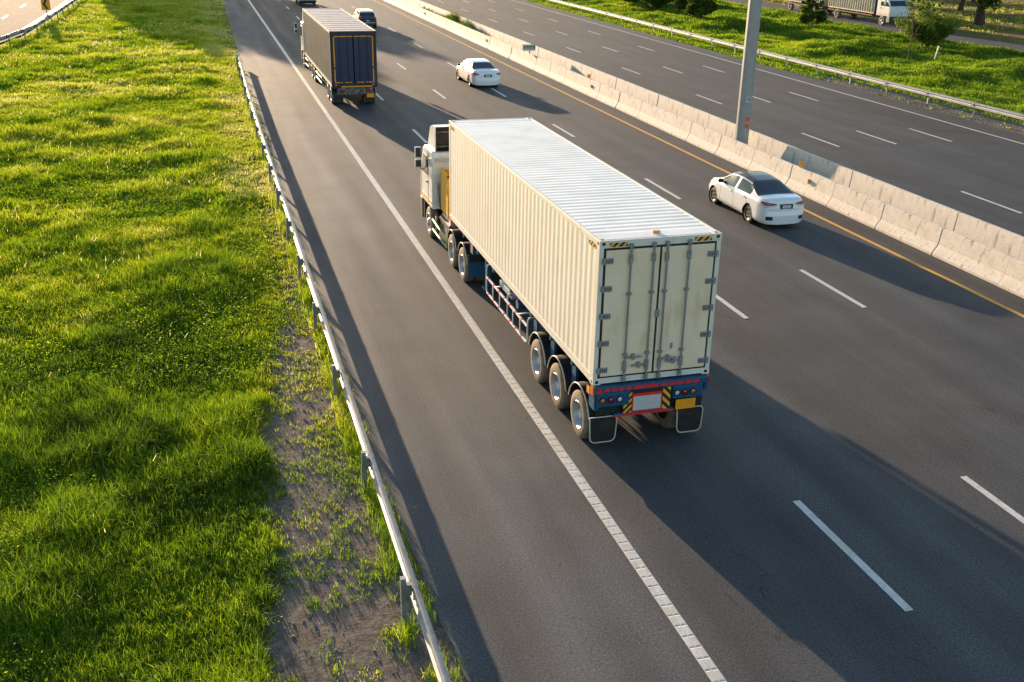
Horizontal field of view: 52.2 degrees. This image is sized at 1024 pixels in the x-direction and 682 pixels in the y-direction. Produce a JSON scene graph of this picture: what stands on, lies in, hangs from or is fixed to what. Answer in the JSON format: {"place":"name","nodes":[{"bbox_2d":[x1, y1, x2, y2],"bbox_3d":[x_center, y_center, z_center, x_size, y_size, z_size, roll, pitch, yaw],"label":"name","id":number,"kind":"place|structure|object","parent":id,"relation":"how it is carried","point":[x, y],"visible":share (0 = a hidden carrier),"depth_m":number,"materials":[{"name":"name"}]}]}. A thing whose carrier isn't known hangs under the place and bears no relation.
{"place":"outdoors","nodes":[
{"label":"outdoors","id":0,"kind":"place"},
{"bbox_2d":[0,0,71,42],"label":"ramp road","id":1,"kind":"structure","parent":0,"point":[18,17],"depth_m":101.85,"materials":[{"name":"grey asphalt"}]},
{"bbox_2d":[1,0,67,28],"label":"ramp markings","id":2,"kind":"object","parent":1,"relation":"on","point":[40,17],"visible":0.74,"depth_m":99.88,"materials":[{"name":"white paint"}]},
{"bbox_2d":[421,5,480,32],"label":"median weeds","id":3,"kind":"object","parent":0,"point":[455,18],"visible":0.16,"depth_m":94.36,"materials":[{"name":"green plant"}]},
{"bbox_2d":[0,0,1023,681],"bbox_3d":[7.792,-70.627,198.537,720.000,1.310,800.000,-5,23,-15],"label":"ground","id":4,"kind":"structure","parent":0,"point":[354,628],"depth_m":17.78,"materials":[{"name":"green plant"}]},
{"bbox_2d":[0,0,80,43],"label":"guardrail","id":5,"kind":"object","parent":4,"relation":"on","point":[23,30],"visible":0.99,"depth_m":86.00,"materials":[{"name":"metal"}]},
{"bbox_2d":[40,0,50,20],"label":"chevron sign","id":6,"kind":"object","parent":4,"relation":"on","point":[45,4],"visible":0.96,"depth_m":94.21,"materials":[{"name":"metal"}]},
{"bbox_2d":[0,0,476,681],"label":"grass field","id":7,"kind":"structure","parent":4,"relation":"on","point":[120,106],"depth_m":24.50,"materials":[{"name":"green plant"}]},
{"bbox_2d":[0,14,261,530],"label":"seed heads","id":8,"kind":"object","parent":7,"relation":"on","point":[114,131],"visible":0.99,"depth_m":66.32,"materials":[{"name":"plant"}]},
{"bbox_2d":[236,54,450,681],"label":"guardrail","id":9,"kind":"object","parent":4,"relation":"on","point":[409,585],"visible":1,"depth_m":19.03,"materials":[{"name":"metal"}]},
{"bbox_2d":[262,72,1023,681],"bbox_3d":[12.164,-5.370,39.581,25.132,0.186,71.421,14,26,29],"label":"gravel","id":10,"kind":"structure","parent":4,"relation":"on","point":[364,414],"depth_m":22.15,"materials":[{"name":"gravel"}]},
{"bbox_2d":[642,0,672,9],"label":"young tree","id":11,"kind":"object","parent":4,"relation":"on","point":[657,4],"visible":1,"depth_m":114.29,"materials":[{"name":"green plant"}]},
{"bbox_2d":[672,0,688,14],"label":"young tree","id":12,"kind":"object","parent":4,"relation":"on","point":[681,4],"visible":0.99,"depth_m":109.89,"materials":[{"name":"green plant"}]},
{"bbox_2d":[683,0,720,19],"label":"young tree","id":13,"kind":"object","parent":4,"relation":"on","point":[698,8],"visible":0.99,"depth_m":104.11,"materials":[{"name":"green plant"}]},
{"bbox_2d":[735,0,761,144],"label":"tall steel pole","id":14,"kind":"object","parent":4,"relation":"on","point":[748,72],"visible":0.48,"depth_m":44.80,"materials":[{"name":"metal"}]},
{"bbox_2d":[527,0,1023,128],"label":"grass verge","id":15,"kind":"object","parent":4,"relation":"on","point":[966,55],"depth_m":83.69,"materials":[{"name":"green plant"}]},
{"bbox_2d":[547,0,1023,120],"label":"guardrail","id":16,"kind":"object","parent":4,"relation":"on","point":[975,105],"visible":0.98,"depth_m":69.00,"materials":[{"name":"metal"}]},
{"bbox_2d":[798,0,827,26],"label":"roadside bush","id":17,"kind":"object","parent":4,"relation":"on","point":[808,15],"visible":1,"depth_m":100.74,"materials":[{"name":"green plant"}]},
{"bbox_2d":[904,0,944,60],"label":"sapling","id":18,"kind":"object","parent":4,"relation":"on","point":[920,7],"visible":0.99,"depth_m":77.24,"materials":[{"name":"green plant"}]},
{"bbox_2d":[893,9,963,48],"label":"round tree","id":19,"kind":"object","parent":4,"relation":"on","point":[931,30],"visible":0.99,"depth_m":84.75,"materials":[{"name":"green plant"}]},
{"bbox_2d":[957,0,964,10],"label":"tree trunk","id":20,"kind":"object","parent":4,"relation":"on","point":[961,5],"visible":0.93,"depth_m":126.14,"materials":[{"name":"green plant"}]},
{"bbox_2d":[974,0,1002,24],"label":"tree","id":21,"kind":"object","parent":4,"relation":"on","point":[979,17],"visible":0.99,"depth_m":107.62,"materials":[{"name":"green plant"}]},
{"bbox_2d":[222,0,1023,681],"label":"road","id":22,"kind":"structure","parent":0,"point":[880,424],"depth_m":21.35,"materials":[{"name":"grey asphalt"}]},
{"bbox_2d":[295,0,315,4],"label":"van","id":23,"kind":"object","parent":22,"relation":"on","point":[300,2],"visible":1,"depth_m":115.64,"materials":[{"name":"grey metal"}]},
{"bbox_2d":[294,8,377,103],"bbox_3d":[-10.830,-17.723,63.573,3.280,3.938,17.170,-5,23,-15],"label":"box truck","id":24,"kind":"object","parent":22,"relation":"on","point":[338,52],"visible":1,"depth_m":56.52,"materials":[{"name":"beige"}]},
{"bbox_2d":[351,9,376,26],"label":"sport utility car","id":25,"kind":"object","parent":22,"relation":"on","point":[367,17],"visible":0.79,"depth_m":94.64,"materials":[{"name":"white metal"}]},
{"bbox_2d":[396,0,403,8],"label":"concrete barrier","id":26,"kind":"object","parent":22,"relation":"on","point":[399,4],"visible":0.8,"depth_m":115.43,"materials":[{"name":"beige concrete"}]},
{"bbox_2d":[401,1,408,10],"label":"concrete barrier","id":27,"kind":"object","parent":22,"relation":"on","point":[405,6],"visible":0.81,"depth_m":112.83,"materials":[{"name":"beige concrete"}]},
{"bbox_2d":[406,3,413,13],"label":"concrete barrier","id":28,"kind":"object","parent":22,"relation":"on","point":[410,9],"visible":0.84,"depth_m":110.08,"materials":[{"name":"beige concrete"}]},
{"bbox_2d":[412,5,420,15],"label":"concrete barrier","id":29,"kind":"object","parent":22,"relation":"on","point":[416,12],"visible":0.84,"depth_m":107.30,"materials":[{"name":"beige concrete"}]},
{"bbox_2d":[418,8,425,18],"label":"concrete barrier","id":30,"kind":"object","parent":22,"relation":"on","point":[422,15],"visible":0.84,"depth_m":104.71,"materials":[{"name":"beige concrete"}]},
{"bbox_2d":[424,10,432,21],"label":"concrete barrier","id":31,"kind":"object","parent":22,"relation":"on","point":[428,16],"visible":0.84,"depth_m":101.96,"materials":[{"name":"beige concrete"}]},
{"bbox_2d":[430,13,439,24],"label":"concrete barrier","id":32,"kind":"object","parent":22,"relation":"on","point":[435,19],"visible":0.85,"depth_m":99.34,"materials":[{"name":"beige concrete"}]},
{"bbox_2d":[437,16,446,28],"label":"concrete barrier","id":33,"kind":"object","parent":22,"relation":"on","point":[442,22],"visible":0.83,"depth_m":96.57,"materials":[{"name":"beige concrete"}]},
{"bbox_2d":[444,19,453,31],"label":"concrete barrier","id":34,"kind":"object","parent":22,"relation":"on","point":[449,26],"visible":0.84,"depth_m":93.83,"materials":[{"name":"beige concrete"}]},
{"bbox_2d":[452,22,463,35],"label":"concrete barrier","id":35,"kind":"object","parent":22,"relation":"on","point":[457,30],"visible":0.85,"depth_m":91.18,"materials":[{"name":"beige concrete"}]},
{"bbox_2d":[460,26,470,39],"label":"concrete barrier","id":36,"kind":"object","parent":22,"relation":"on","point":[466,33],"visible":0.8,"depth_m":88.38,"materials":[{"name":"beige concrete"}]},
{"bbox_2d":[468,29,479,43],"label":"concrete barrier","id":37,"kind":"object","parent":22,"relation":"on","point":[474,37],"visible":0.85,"depth_m":85.66,"materials":[{"name":"beige concrete"}]},
{"bbox_2d":[456,58,499,86],"bbox_3d":[-2.185,-16.860,65.214,2.100,1.510,5.115,-6,23,-16],"label":"sedan","id":38,"kind":"object","parent":22,"relation":"on","point":[473,72],"visible":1,"depth_m":63.54,"materials":[{"name":"white metal"}]},
{"bbox_2d":[477,33,489,48],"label":"concrete barrier","id":39,"kind":"object","parent":22,"relation":"on","point":[483,42],"visible":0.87,"depth_m":83.06,"materials":[{"name":"beige concrete"}]},
{"bbox_2d":[487,37,501,52],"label":"concrete barrier","id":40,"kind":"object","parent":22,"relation":"on","point":[494,45],"visible":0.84,"depth_m":80.38,"materials":[{"name":"beige concrete"}]},
{"bbox_2d":[497,42,511,58],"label":"concrete barrier","id":41,"kind":"object","parent":22,"relation":"on","point":[505,49],"visible":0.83,"depth_m":77.58,"materials":[{"name":"beige concrete"}]},
{"bbox_2d":[509,46,525,63],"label":"concrete barrier","id":42,"kind":"object","parent":22,"relation":"on","point":[517,54],"visible":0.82,"depth_m":74.89,"materials":[{"name":"beige concrete"}]},
{"bbox_2d":[324,112,725,681],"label":"rumble bars","id":43,"kind":"object","parent":22,"relation":"on","point":[660,600],"visible":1,"depth_m":19.77,"materials":[{"name":"white paint"}]},
{"bbox_2d":[520,52,537,69],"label":"concrete barrier","id":44,"kind":"object","parent":22,"relation":"on","point":[529,60],"visible":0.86,"depth_m":72.16,"materials":[{"name":"beige concrete"}]},
{"bbox_2d":[523,44,535,52],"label":"distance plate","id":45,"kind":"object","parent":44,"relation":"on","point":[529,47],"visible":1,"depth_m":72.55,"materials":[{"name":"grey"}]},
{"bbox_2d":[533,57,551,75],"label":"concrete barrier","id":46,"kind":"object","parent":22,"relation":"on","point":[542,66],"visible":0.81,"depth_m":69.44,"materials":[{"name":"beige concrete"}]},
{"bbox_2d":[547,63,565,82],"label":"concrete barrier","id":47,"kind":"object","parent":22,"relation":"on","point":[557,73],"visible":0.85,"depth_m":66.80,"materials":[{"name":"beige concrete"}]},
{"bbox_2d":[414,117,721,442],"bbox_3d":[0.427,-2.957,27.360,2.980,4.375,16.860,-5,23,-15],"label":"container truck","id":48,"kind":"object","parent":22,"relation":"on","point":[607,274],"visible":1,"depth_m":21.11,"materials":[{"name":"beige metal"}]},
{"bbox_2d":[562,69,582,90],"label":"concrete barrier","id":49,"kind":"object","parent":22,"relation":"on","point":[572,80],"visible":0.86,"depth_m":64.07,"materials":[{"name":"beige concrete"}]},
{"bbox_2d":[578,76,601,98],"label":"concrete barrier","id":50,"kind":"object","parent":22,"relation":"on","point":[586,89],"visible":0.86,"depth_m":61.36,"materials":[{"name":"beige concrete"}]},
{"bbox_2d":[596,84,620,107],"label":"concrete barrier","id":51,"kind":"object","parent":22,"relation":"on","point":[608,95],"visible":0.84,"depth_m":58.61,"materials":[{"name":"beige concrete"}]},
{"bbox_2d":[615,92,642,117],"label":"concrete barrier","id":52,"kind":"object","parent":22,"relation":"on","point":[630,105],"visible":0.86,"depth_m":55.92,"materials":[{"name":"beige concrete"}]},
{"bbox_2d":[248,0,1023,681],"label":"white road markings","id":53,"kind":"object","parent":22,"relation":"on","point":[868,570],"visible":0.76,"depth_m":20.88,"materials":[{"name":"white paint"}]},
{"bbox_2d":[637,101,665,128],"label":"concrete barrier","id":54,"kind":"object","parent":22,"relation":"on","point":[651,114],"visible":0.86,"depth_m":53.22,"materials":[{"name":"beige concrete"}]},
{"bbox_2d":[660,111,694,140],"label":"concrete barrier","id":55,"kind":"object","parent":22,"relation":"on","point":[675,125],"visible":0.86,"depth_m":50.50,"materials":[{"name":"beige concrete"}]},
{"bbox_2d":[374,0,1023,317],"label":"yellow edge line","id":56,"kind":"object","parent":22,"relation":"on","point":[939,275],"depth_m":36.77,"materials":[{"name":"yellow paint"}]},
{"bbox_2d":[686,123,722,154],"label":"concrete barrier","id":57,"kind":"object","parent":22,"relation":"on","point":[704,138],"visible":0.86,"depth_m":47.78,"materials":[{"name":"beige concrete"}]},
{"bbox_2d":[715,135,756,169],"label":"concrete barrier","id":58,"kind":"object","parent":22,"relation":"on","point":[736,152],"visible":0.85,"depth_m":45.10,"materials":[{"name":"beige concrete"}]},
{"bbox_2d":[709,171,803,224],"bbox_3d":[8.643,-5.294,37.435,1.940,1.480,4.765,-5,23,-15],"label":"sedan","id":59,"kind":"object","parent":22,"relation":"on","point":[759,196],"visible":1,"depth_m":36.13,"materials":[{"name":"white metal"}]},
{"bbox_2d":[748,149,793,183],"bbox_3d":[10.618,-7.059,42.495,0.600,0.880,3.018,-5,23,-15],"label":"concrete barrier","id":60,"kind":"object","parent":22,"relation":"on","point":[776,167],"visible":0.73,"depth_m":42.39,"materials":[{"name":"beige concrete"}]},
{"bbox_2d":[785,165,837,206],"bbox_3d":[11.473,-5.943,39.801,0.600,0.880,3.040,-5,23,-15],"label":"concrete barrier","id":61,"kind":"object","parent":22,"relation":"on","point":[818,188],"visible":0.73,"depth_m":39.65,"materials":[{"name":"beige concrete"}]},
{"bbox_2d":[827,183,886,228],"bbox_3d":[12.313,-4.816,37.082,0.600,0.880,3.018,-5,23,-15],"label":"concrete barrier","id":62,"kind":"object","parent":22,"relation":"on","point":[862,208],"visible":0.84,"depth_m":36.94,"materials":[{"name":"beige concrete"}]},
{"bbox_2d":[875,204,945,254],"bbox_3d":[13.165,-3.700,34.387,0.600,0.880,3.040,-5,23,-15],"label":"concrete barrier","id":63,"kind":"object","parent":22,"relation":"on","point":[915,231],"visible":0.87,"depth_m":34.24,"materials":[{"name":"beige concrete"}]},
{"bbox_2d":[932,229,1013,285],"bbox_3d":[14.019,-2.575,31.672,0.600,0.880,3.018,-5,23,-15],"label":"concrete barrier","id":64,"kind":"object","parent":22,"relation":"on","point":[987,263],"visible":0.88,"depth_m":31.53,"materials":[{"name":"beige concrete"}]},
{"bbox_2d":[998,257,1023,298],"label":"concrete barrier","id":65,"kind":"object","parent":22,"relation":"on","point":[1012,281],"visible":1,"depth_m":29.93,"materials":[{"name":"beige concrete"}]},
{"bbox_2d":[420,0,1023,235],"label":"opposite road","id":66,"kind":"structure","parent":0,"point":[946,172],"depth_m":57.61,"materials":[{"name":"grey asphalt"}]},
{"bbox_2d":[414,0,419,5],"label":"concrete barrier","id":67,"kind":"object","parent":66,"relation":"on","point":[416,2],"visible":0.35,"depth_m":113.77,"materials":[{"name":"beige concrete"}]},
{"bbox_2d":[419,1,425,7],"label":"concrete barrier","id":68,"kind":"object","parent":66,"relation":"on","point":[422,3],"visible":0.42,"depth_m":111.43,"materials":[{"name":"beige concrete"}]},
{"bbox_2d":[425,3,431,8],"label":"concrete barrier","id":69,"kind":"object","parent":66,"relation":"on","point":[427,6],"visible":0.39,"depth_m":108.70,"materials":[{"name":"beige concrete"}]},
{"bbox_2d":[431,5,437,12],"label":"concrete barrier","id":70,"kind":"object","parent":66,"relation":"on","point":[435,8],"visible":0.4,"depth_m":106.05,"materials":[{"name":"beige concrete"}]},
{"bbox_2d":[438,8,445,14],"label":"concrete barrier","id":71,"kind":"object","parent":66,"relation":"on","point":[441,11],"visible":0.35,"depth_m":103.16,"materials":[{"name":"beige concrete"}]},
{"bbox_2d":[475,23,484,33],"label":"concrete barrier","id":72,"kind":"object","parent":66,"relation":"on","point":[480,27],"visible":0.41,"depth_m":89.56,"materials":[{"name":"beige concrete"}]},
{"bbox_2d":[484,26,494,36],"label":"concrete barrier","id":73,"kind":"object","parent":66,"relation":"on","point":[489,31],"visible":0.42,"depth_m":86.88,"materials":[{"name":"beige concrete"}]},
{"bbox_2d":[493,30,504,41],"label":"concrete barrier","id":74,"kind":"object","parent":66,"relation":"on","point":[498,35],"visible":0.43,"depth_m":84.39,"materials":[{"name":"beige concrete"}]},
{"bbox_2d":[503,34,514,45],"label":"concrete barrier","id":75,"kind":"object","parent":66,"relation":"on","point":[509,39],"visible":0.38,"depth_m":81.53,"materials":[{"name":"beige concrete"}]},
{"bbox_2d":[514,38,527,49],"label":"concrete barrier","id":76,"kind":"object","parent":66,"relation":"on","point":[519,43],"visible":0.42,"depth_m":79.10,"materials":[{"name":"beige concrete"}]},
{"bbox_2d":[526,43,539,55],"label":"concrete barrier","id":77,"kind":"object","parent":66,"relation":"on","point":[535,52],"visible":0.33,"depth_m":75.46,"materials":[{"name":"beige concrete"}]},
{"bbox_2d":[538,48,552,61],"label":"concrete barrier","id":78,"kind":"object","parent":66,"relation":"on","point":[545,54],"visible":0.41,"depth_m":73.41,"materials":[{"name":"beige concrete"}]},
{"bbox_2d":[551,53,565,67],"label":"concrete barrier","id":79,"kind":"object","parent":66,"relation":"on","point":[559,60],"visible":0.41,"depth_m":70.83,"materials":[{"name":"beige concrete"}]},
{"bbox_2d":[565,58,583,73],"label":"concrete barrier","id":80,"kind":"object","parent":66,"relation":"on","point":[573,66],"visible":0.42,"depth_m":68.11,"materials":[{"name":"beige concrete"}]},
{"bbox_2d":[581,65,598,80],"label":"concrete barrier","id":81,"kind":"object","parent":66,"relation":"on","point":[586,70],"visible":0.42,"depth_m":65.41,"materials":[{"name":"beige concrete"}]},
{"bbox_2d":[597,71,616,88],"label":"concrete barrier","id":82,"kind":"object","parent":66,"relation":"on","point":[607,79],"visible":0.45,"depth_m":62.66,"materials":[{"name":"beige concrete"}]},
{"bbox_2d":[616,78,637,96],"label":"concrete barrier","id":83,"kind":"object","parent":66,"relation":"on","point":[626,87],"visible":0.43,"depth_m":59.92,"materials":[{"name":"beige concrete"}]},
{"bbox_2d":[635,86,659,105],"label":"concrete barrier","id":84,"kind":"object","parent":66,"relation":"on","point":[647,95],"visible":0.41,"depth_m":57.18,"materials":[{"name":"beige concrete"}]},
{"bbox_2d":[657,95,683,116],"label":"concrete barrier","id":85,"kind":"object","parent":66,"relation":"on","point":[673,106],"visible":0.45,"depth_m":54.50,"materials":[{"name":"beige concrete"}]},
{"bbox_2d":[681,104,711,127],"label":"concrete barrier","id":86,"kind":"object","parent":66,"relation":"on","point":[695,115],"visible":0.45,"depth_m":51.81,"materials":[{"name":"beige concrete"}]},
{"bbox_2d":[707,115,735,138],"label":"concrete barrier","id":87,"kind":"object","parent":66,"relation":"on","point":[721,126],"visible":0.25,"depth_m":49.28,"materials":[{"name":"beige concrete"}]},
{"bbox_2d":[748,129,775,153],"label":"concrete barrier","id":88,"kind":"object","parent":66,"relation":"on","point":[760,141],"visible":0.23,"depth_m":45.99,"materials":[{"name":"beige concrete"}]},
{"bbox_2d":[770,140,810,168],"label":"concrete barrier","id":89,"kind":"object","parent":66,"relation":"on","point":[788,153],"visible":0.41,"depth_m":43.75,"materials":[{"name":"beige concrete"}]},
{"bbox_2d":[807,154,854,187],"bbox_3d":[12.591,-6.555,41.194,0.580,1.000,3.040,-5,23,-15],"label":"concrete barrier","id":90,"kind":"object","parent":66,"relation":"on","point":[833,171],"visible":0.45,"depth_m":40.99,"materials":[{"name":"beige concrete"}]},
{"bbox_2d":[850,171,903,207],"bbox_3d":[13.445,-5.430,38.478,0.580,1.000,3.018,-5,23,-15],"label":"concrete barrier","id":91,"kind":"object","parent":66,"relation":"on","point":[885,192],"visible":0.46,"depth_m":38.27,"materials":[{"name":"beige concrete"}]},
{"bbox_2d":[835,92,1023,144],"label":"road patch","id":92,"kind":"object","parent":66,"relation":"on","point":[909,117],"visible":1,"depth_m":56.62,"materials":[{"name":"grey asphalt"}]},
{"bbox_2d":[898,190,961,230],"bbox_3d":[14.281,-4.312,35.779,0.580,1.000,3.040,-5,23,-15],"label":"concrete barrier","id":93,"kind":"object","parent":66,"relation":"on","point":[946,217],"visible":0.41,"depth_m":35.58,"materials":[{"name":"beige concrete"}]},
{"bbox_2d":[954,213,1023,258],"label":"concrete barrier","id":94,"kind":"object","parent":66,"relation":"on","point":[994,236],"visible":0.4,"depth_m":32.85,"materials":[{"name":"beige concrete"}]},
{"bbox_2d":[1019,243,1023,260],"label":"concrete barrier","id":95,"kind":"object","parent":66,"relation":"on","point":[1021,257],"visible":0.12,"depth_m":31.58,"materials":[{"name":"beige concrete"}]},
{"bbox_2d":[726,0,1023,51],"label":"service road","id":96,"kind":"structure","parent":0,"point":[890,27],"depth_m":104.20,"materials":[{"name":"grey asphalt"}]},
{"bbox_2d":[784,0,910,25],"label":"cargo truck","id":97,"kind":"object","parent":96,"relation":"on","point":[885,11],"visible":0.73,"depth_m":107.99,"materials":[{"name":"beige metal"}]}
]}

